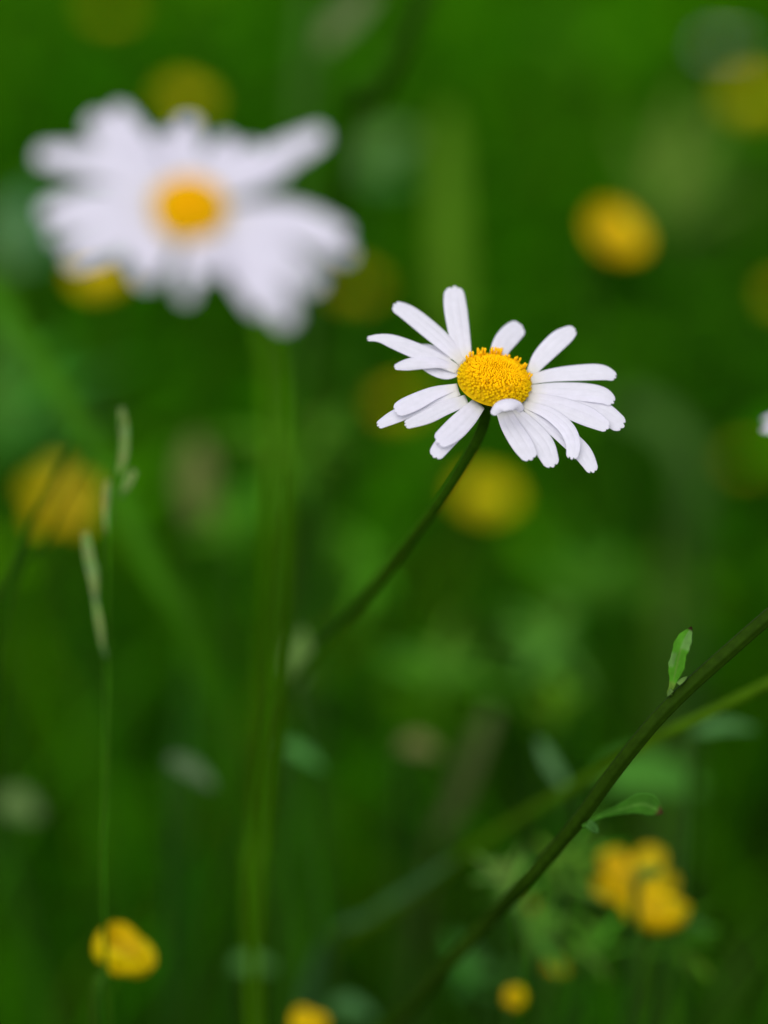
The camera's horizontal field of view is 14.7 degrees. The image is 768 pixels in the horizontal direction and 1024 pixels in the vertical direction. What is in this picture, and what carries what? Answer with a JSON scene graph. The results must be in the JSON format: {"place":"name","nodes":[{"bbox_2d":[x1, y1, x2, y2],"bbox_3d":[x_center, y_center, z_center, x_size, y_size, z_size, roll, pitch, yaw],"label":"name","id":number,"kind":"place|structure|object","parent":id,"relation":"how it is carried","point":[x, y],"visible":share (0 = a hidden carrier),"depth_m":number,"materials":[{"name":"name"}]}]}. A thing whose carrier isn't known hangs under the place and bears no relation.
{"place":"outdoors","nodes":[
{"label":"outdoors","id":0,"kind":"place"},
{"bbox_2d":[0,443,73,602],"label":"grass stalk","id":1,"kind":"object","parent":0,"point":[37,512],"depth_m":0.58,"materials":[{"name":"green plant"}]},
{"bbox_2d":[307,0,373,1012],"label":"flowering grass","id":2,"kind":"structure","parent":0,"point":[341,23],"depth_m":0.74,"materials":[{"name":"green plant"}]},
{"bbox_2d":[0,0,767,1023],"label":"ground","id":3,"kind":"structure","parent":0,"point":[732,938],"depth_m":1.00,"materials":[{"name":"green plant"}]},
{"bbox_2d":[0,194,46,783],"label":"flower bud","id":4,"kind":"object","parent":3,"relation":"on","point":[23,227],"visible":0.84,"depth_m":0.92,"materials":[{"name":"green plant"}]},
{"bbox_2d":[0,788,52,1023],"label":"leafy herb","id":5,"kind":"object","parent":3,"relation":"on","point":[19,803],"visible":1,"depth_m":0.68,"materials":[{"name":"green plant"}]},
{"bbox_2d":[0,446,93,765],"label":"grass stalk","id":6,"kind":"object","parent":3,"relation":"on","point":[47,533],"depth_m":0.60,"materials":[{"name":"green plant"}]},
{"bbox_2d":[0,320,141,1023],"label":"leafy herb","id":7,"kind":"object","parent":3,"relation":"on","point":[30,419],"visible":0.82,"depth_m":0.78,"materials":[{"name":"green plant"}]},
{"bbox_2d":[20,458,121,1023],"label":"buttercup","id":8,"kind":"object","parent":3,"relation":"on","point":[75,515],"visible":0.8,"depth_m":0.70,"materials":[{"name":"yellow plant"}]},
{"bbox_2d":[73,256,126,1003],"bbox_3d":[-0.072,0.044,0.828,0.014,0.253,0.056,0,24,0],"label":"buttercup","id":9,"kind":"object","parent":3,"relation":"on","point":[107,276],"visible":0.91,"depth_m":0.78,"materials":[{"name":"green plant"}]},
{"bbox_2d":[82,407,137,1023],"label":"flowering grass","id":10,"kind":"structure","parent":3,"relation":"on","point":[108,496],"depth_m":0.56,"materials":[{"name":"green plant"}]},
{"bbox_2d":[94,0,131,640],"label":"buttercup","id":11,"kind":"object","parent":3,"relation":"on","point":[111,9],"visible":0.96,"depth_m":0.99,"materials":[{"name":"green plant"}]},
{"bbox_2d":[92,922,155,1023],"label":"buttercup","id":12,"kind":"object","parent":3,"relation":"on","point":[131,952],"visible":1,"depth_m":0.58,"materials":[{"name":"yellow plant"}]},
{"bbox_2d":[0,281,303,1011],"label":"grass blade","id":13,"kind":"object","parent":3,"relation":"on","point":[84,433],"visible":0.91,"depth_m":0.67,"materials":[{"name":"green plant"}]},
{"bbox_2d":[172,655,193,1023],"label":"grass blade","id":14,"kind":"object","parent":3,"relation":"on","point":[182,926],"visible":0.7,"depth_m":0.72,"materials":[{"name":"green plant"}]},
{"bbox_2d":[162,85,211,820],"bbox_3d":[-0.057,-0.004,0.921,0.013,0.265,0.034,0,24,0],"label":"buttercup","id":15,"kind":"object","parent":3,"relation":"on","point":[181,100],"visible":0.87,"depth_m":0.86,"materials":[{"name":"green plant"}]},
{"bbox_2d":[162,754,215,1023],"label":"leafy herb","id":16,"kind":"object","parent":3,"relation":"on","point":[192,768],"visible":1,"depth_m":0.64,"materials":[{"name":"green plant"}]},
{"bbox_2d":[35,105,351,1023],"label":"daisy","id":17,"kind":"object","parent":3,"relation":"on","point":[157,203],"visible":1,"depth_m":0.42,"materials":[{"name":"white plant"}]},
{"bbox_2d":[179,435,215,1023],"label":"flower bud","id":18,"kind":"object","parent":3,"relation":"on","point":[196,469],"visible":0.84,"depth_m":0.76,"materials":[{"name":"green plant"}]},
{"bbox_2d":[176,463,268,1003],"bbox_3d":[-0.037,0.086,0.773,0.021,0.220,0.031,5,24,11],"label":"leafy herb","id":19,"kind":"object","parent":3,"relation":"on","point":[243,516],"visible":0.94,"depth_m":0.74,"materials":[{"name":"green plant"}]},
{"bbox_2d":[230,955,275,1023],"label":"leafy herb","id":20,"kind":"object","parent":3,"relation":"on","point":[238,964],"visible":0.77,"depth_m":0.65,"materials":[{"name":"green plant"}]},
{"bbox_2d":[200,402,357,1017],"bbox_3d":[-0.023,0.079,0.771,0.036,0.234,0.047,-9,26,-19],"label":"leafy herb","id":21,"kind":"object","parent":3,"relation":"on","point":[300,462],"visible":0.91,"depth_m":0.73,"materials":[{"name":"green plant"}]},
{"bbox_2d":[273,741,322,1023],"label":"leafy herb","id":22,"kind":"object","parent":3,"relation":"on","point":[303,753],"visible":1,"depth_m":0.65,"materials":[{"name":"green plant"}]},
{"bbox_2d":[289,0,315,974],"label":"grass blade","id":23,"kind":"object","parent":3,"relation":"on","point":[302,62],"visible":0.6,"depth_m":0.79,"materials":[{"name":"green plant"}]},
{"bbox_2d":[291,1007,328,1023],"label":"buttercup","id":24,"kind":"object","parent":3,"relation":"on","point":[302,1015],"visible":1,"depth_m":0.60,"materials":[{"name":"yellow plant"}]},
{"bbox_2d":[285,629,343,1023],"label":"leafy herb","id":25,"kind":"object","parent":3,"relation":"on","point":[297,652],"visible":0.87,"depth_m":0.65,"materials":[{"name":"green plant"}]},
{"bbox_2d":[245,0,433,1019],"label":"grass stalk","id":26,"kind":"object","parent":3,"relation":"on","point":[374,95],"depth_m":0.70,"materials":[{"name":"green plant"}]},
{"bbox_2d":[327,995,374,1023],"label":"leafy herb","id":27,"kind":"object","parent":3,"relation":"on","point":[351,1005],"visible":0.99,"depth_m":0.64,"materials":[{"name":"green plant"}]},
{"bbox_2d":[335,274,375,753],"bbox_3d":[-0.009,0.009,0.977,0.012,0.195,0.054,0,24,0],"label":"buttercup","id":28,"kind":"object","parent":3,"relation":"on","point":[363,286],"visible":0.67,"depth_m":0.95,"materials":[{"name":"green plant"}]},
{"bbox_2d":[312,129,411,848],"bbox_3d":[-0.011,0.003,0.917,0.043,0.254,0.015,18,30,35],"label":"leafy herb","id":29,"kind":"object","parent":3,"relation":"on","point":[379,152],"visible":0.95,"depth_m":0.87,"materials":[{"name":"green plant"}]},
{"bbox_2d":[326,518,417,1023],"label":"leafy herb","id":30,"kind":"object","parent":3,"relation":"on","point":[368,565],"visible":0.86,"depth_m":0.77,"materials":[{"name":"green plant"}]},
{"bbox_2d":[297,856,455,1011],"bbox_3d":[-0.012,0.153,0.669,0.055,0.184,0.013,12,27,25],"label":"grass blade","id":31,"kind":"object","parent":3,"relation":"on","point":[311,990],"visible":0.99,"depth_m":0.64,"materials":[{"name":"green plant"}]},
{"bbox_2d":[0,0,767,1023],"bbox_3d":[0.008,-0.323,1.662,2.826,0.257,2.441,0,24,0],"label":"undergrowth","id":32,"kind":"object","parent":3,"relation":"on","point":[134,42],"visible":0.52,"depth_m":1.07,"materials":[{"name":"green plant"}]},
{"bbox_2d":[187,286,625,1023],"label":"daisy","id":33,"kind":"object","parent":3,"relation":"on","point":[499,382],"visible":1,"depth_m":0.52,"materials":[{"name":"white plant"}]},
{"bbox_2d":[380,393,452,787],"bbox_3d":[0.013,0.035,0.960,0.011,0.161,0.035,21,31,39],"label":"buttercup","id":34,"kind":"object","parent":3,"relation":"on","point":[387,403],"visible":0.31,"depth_m":0.94,"materials":[{"name":"green plant"}]},
{"bbox_2d":[395,734,439,1011],"bbox_3d":[0.008,0.130,0.720,0.010,0.184,0.031,0,24,0],"label":"leafy herb","id":35,"kind":"object","parent":3,"relation":"on","point":[419,743],"visible":0.98,"depth_m":0.69,"materials":[{"name":"green plant"}]},
{"bbox_2d":[377,610,519,1023],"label":"leafy herb","id":36,"kind":"object","parent":3,"relation":"on","point":[438,676],"visible":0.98,"depth_m":0.74,"materials":[{"name":"green plant"}]},
{"bbox_2d":[406,706,497,1023],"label":"grass blade","id":37,"kind":"object","parent":3,"relation":"on","point":[467,771],"visible":0.94,"depth_m":0.69,"materials":[{"name":"green plant"}]},
{"bbox_2d":[457,475,515,986],"bbox_3d":[0.034,0.074,0.844,0.015,0.185,0.039,15,28,30],"label":"buttercup","id":38,"kind":"object","parent":3,"relation":"on","point":[482,495],"visible":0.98,"depth_m":0.80,"materials":[{"name":"yellow plant"}]},
{"bbox_2d":[443,930,530,1023],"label":"leafy herb","id":39,"kind":"object","parent":3,"relation":"on","point":[472,960],"visible":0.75,"depth_m":0.66,"materials":[{"name":"green plant"}]},
{"bbox_2d":[471,844,545,1023],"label":"leafy herb","id":40,"kind":"object","parent":3,"relation":"on","point":[500,872],"visible":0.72,"depth_m":0.61,"materials":[{"name":"green plant"}]},
{"bbox_2d":[504,986,525,1023],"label":"buttercup","id":41,"kind":"object","parent":3,"relation":"on","point":[514,997],"visible":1,"depth_m":0.60,"materials":[{"name":"yellow plant"}]},
{"bbox_2d":[503,900,542,1023],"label":"flower bud","id":42,"kind":"object","parent":3,"relation":"on","point":[533,905],"visible":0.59,"depth_m":0.63,"materials":[{"name":"green plant"}]},
{"bbox_2d":[504,672,581,994],"bbox_3d":[0.035,0.116,0.749,0.014,0.185,0.049,-5,25,-12],"label":"leafy herb","id":43,"kind":"object","parent":3,"relation":"on","point":[559,703],"visible":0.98,"depth_m":0.70,"materials":[{"name":"green plant"}]},
{"bbox_2d":[323,677,767,977],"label":"grass stalk","id":44,"kind":"object","parent":3,"relation":"on","point":[655,739],"depth_m":0.59,"materials":[{"name":"green plant"}]},
{"bbox_2d":[512,881,578,1023],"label":"leafy herb","id":45,"kind":"object","parent":3,"relation":"on","point":[538,941],"visible":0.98,"depth_m":0.60,"materials":[{"name":"green plant"}]},
{"bbox_2d":[494,600,599,1023],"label":"leafy herb","id":46,"kind":"object","parent":3,"relation":"on","point":[553,648],"visible":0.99,"depth_m":0.76,"materials":[{"name":"green plant"}]},
{"bbox_2d":[532,957,570,1023],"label":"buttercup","id":47,"kind":"object","parent":3,"relation":"on","point":[549,982],"visible":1,"depth_m":0.61,"materials":[{"name":"green plant"}]},
{"bbox_2d":[538,738,586,1023],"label":"leafy herb","id":48,"kind":"object","parent":3,"relation":"on","point":[552,766],"visible":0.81,"depth_m":0.62,"materials":[{"name":"green plant"}]},
{"bbox_2d":[380,415,767,1023],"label":"daisy","id":49,"kind":"object","parent":3,"relation":"on","point":[650,726],"visible":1,"depth_m":0.53,"materials":[{"name":"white plant"}]},
{"bbox_2d":[537,837,611,1023],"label":"leafy herb","id":50,"kind":"object","parent":3,"relation":"on","point":[558,886],"visible":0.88,"depth_m":0.61,"materials":[{"name":"green plant"}]},
{"bbox_2d":[537,912,639,1023],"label":"leafy herb","id":51,"kind":"object","parent":3,"relation":"on","point":[587,949],"visible":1,"depth_m":0.61,"materials":[{"name":"green plant"}]},
{"bbox_2d":[552,806,627,1006],"bbox_3d":[0.039,0.150,0.650,0.014,0.204,0.041,-6,25,-14],"label":"leafy herb","id":52,"kind":"object","parent":3,"relation":"on","point":[572,858],"visible":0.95,"depth_m":0.60,"materials":[{"name":"green plant"}]},
{"bbox_2d":[529,513,653,921],"bbox_3d":[0.056,0.077,0.841,0.034,0.181,0.048,0,24,0],"label":"leafy herb","id":53,"kind":"object","parent":3,"relation":"on","point":[587,590],"visible":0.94,"depth_m":0.80,"materials":[{"name":"green plant"}]},
{"bbox_2d":[584,204,646,1023],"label":"buttercup","id":54,"kind":"object","parent":3,"relation":"on","point":[615,232],"visible":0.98,"depth_m":0.73,"materials":[{"name":"yellow plant"}]},
{"bbox_2d":[551,750,705,1023],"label":"leafy herb","id":55,"kind":"object","parent":3,"relation":"on","point":[651,772],"visible":0.56,"depth_m":0.68,"materials":[{"name":"green plant"}]},
{"bbox_2d":[594,847,675,1023],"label":"buttercup","id":56,"kind":"object","parent":3,"relation":"on","point":[619,869],"visible":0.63,"depth_m":0.63,"materials":[{"name":"yellow plant"}]},
{"bbox_2d":[623,865,664,1023],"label":"leafy herb","id":57,"kind":"object","parent":3,"relation":"on","point":[648,871],"visible":1,"depth_m":0.60,"materials":[{"name":"green plant"}]},
{"bbox_2d":[632,518,672,1023],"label":"grass blade","id":58,"kind":"object","parent":3,"relation":"on","point":[660,648],"visible":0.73,"depth_m":0.79,"materials":[{"name":"green plant"}]},
{"bbox_2d":[619,884,689,1023],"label":"buttercup","id":59,"kind":"object","parent":3,"relation":"on","point":[654,905],"visible":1,"depth_m":0.60,"materials":[{"name":"yellow plant"}]},
{"bbox_2d":[617,389,705,935],"bbox_3d":[0.078,0.052,0.885,0.027,0.194,0.034,0,24,0],"label":"grass blade","id":60,"kind":"object","parent":3,"relation":"on","point":[669,427],"visible":0.82,"depth_m":0.85,"materials":[{"name":"green plant"}]},
{"bbox_2d":[638,911,710,1023],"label":"leafy herb","id":61,"kind":"object","parent":3,"relation":"on","point":[694,921],"visible":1,"depth_m":0.61,"materials":[{"name":"green plant"}]},
{"bbox_2d":[636,901,722,1023],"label":"leafy herb","id":62,"kind":"object","parent":3,"relation":"on","point":[671,948],"visible":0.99,"depth_m":0.61,"materials":[{"name":"green plant"}]},
{"bbox_2d":[624,83,767,541],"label":"leafy herb","id":63,"kind":"object","parent":3,"relation":"on","point":[680,181],"visible":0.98,"depth_m":0.98,"materials":[{"name":"green plant"}]},
{"bbox_2d":[674,719,756,1023],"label":"leafy herb","id":64,"kind":"object","parent":3,"relation":"on","point":[718,726],"visible":0.99,"depth_m":0.62,"materials":[{"name":"green plant"}]},
{"bbox_2d":[690,40,745,708],"bbox_3d":[0.108,-0.039,1.012,0.013,0.255,0.037,0,24,0],"label":"daisy","id":65,"kind":"object","parent":3,"relation":"on","point":[726,80],"visible":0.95,"depth_m":0.98,"materials":[{"name":"plant"}]},
{"bbox_2d":[686,346,767,761],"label":"buttercup","id":66,"kind":"object","parent":3,"relation":"on","point":[731,457],"visible":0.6,"depth_m":0.94,"materials":[{"name":"green plant"}]},
{"bbox_2d":[702,454,756,708],"bbox_3d":[0.118,0.027,1.027,0.008,0.121,0.058,0,24,0],"label":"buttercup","id":67,"kind":"object","parent":3,"relation":"on","point":[744,461],"visible":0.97,"depth_m":0.99,"materials":[{"name":"green plant"}]},
{"bbox_2d":[703,82,767,551],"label":"buttercup","id":68,"kind":"object","parent":3,"relation":"on","point":[750,96],"visible":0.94,"depth_m":0.96,"materials":[{"name":"green plant"}]}
]}

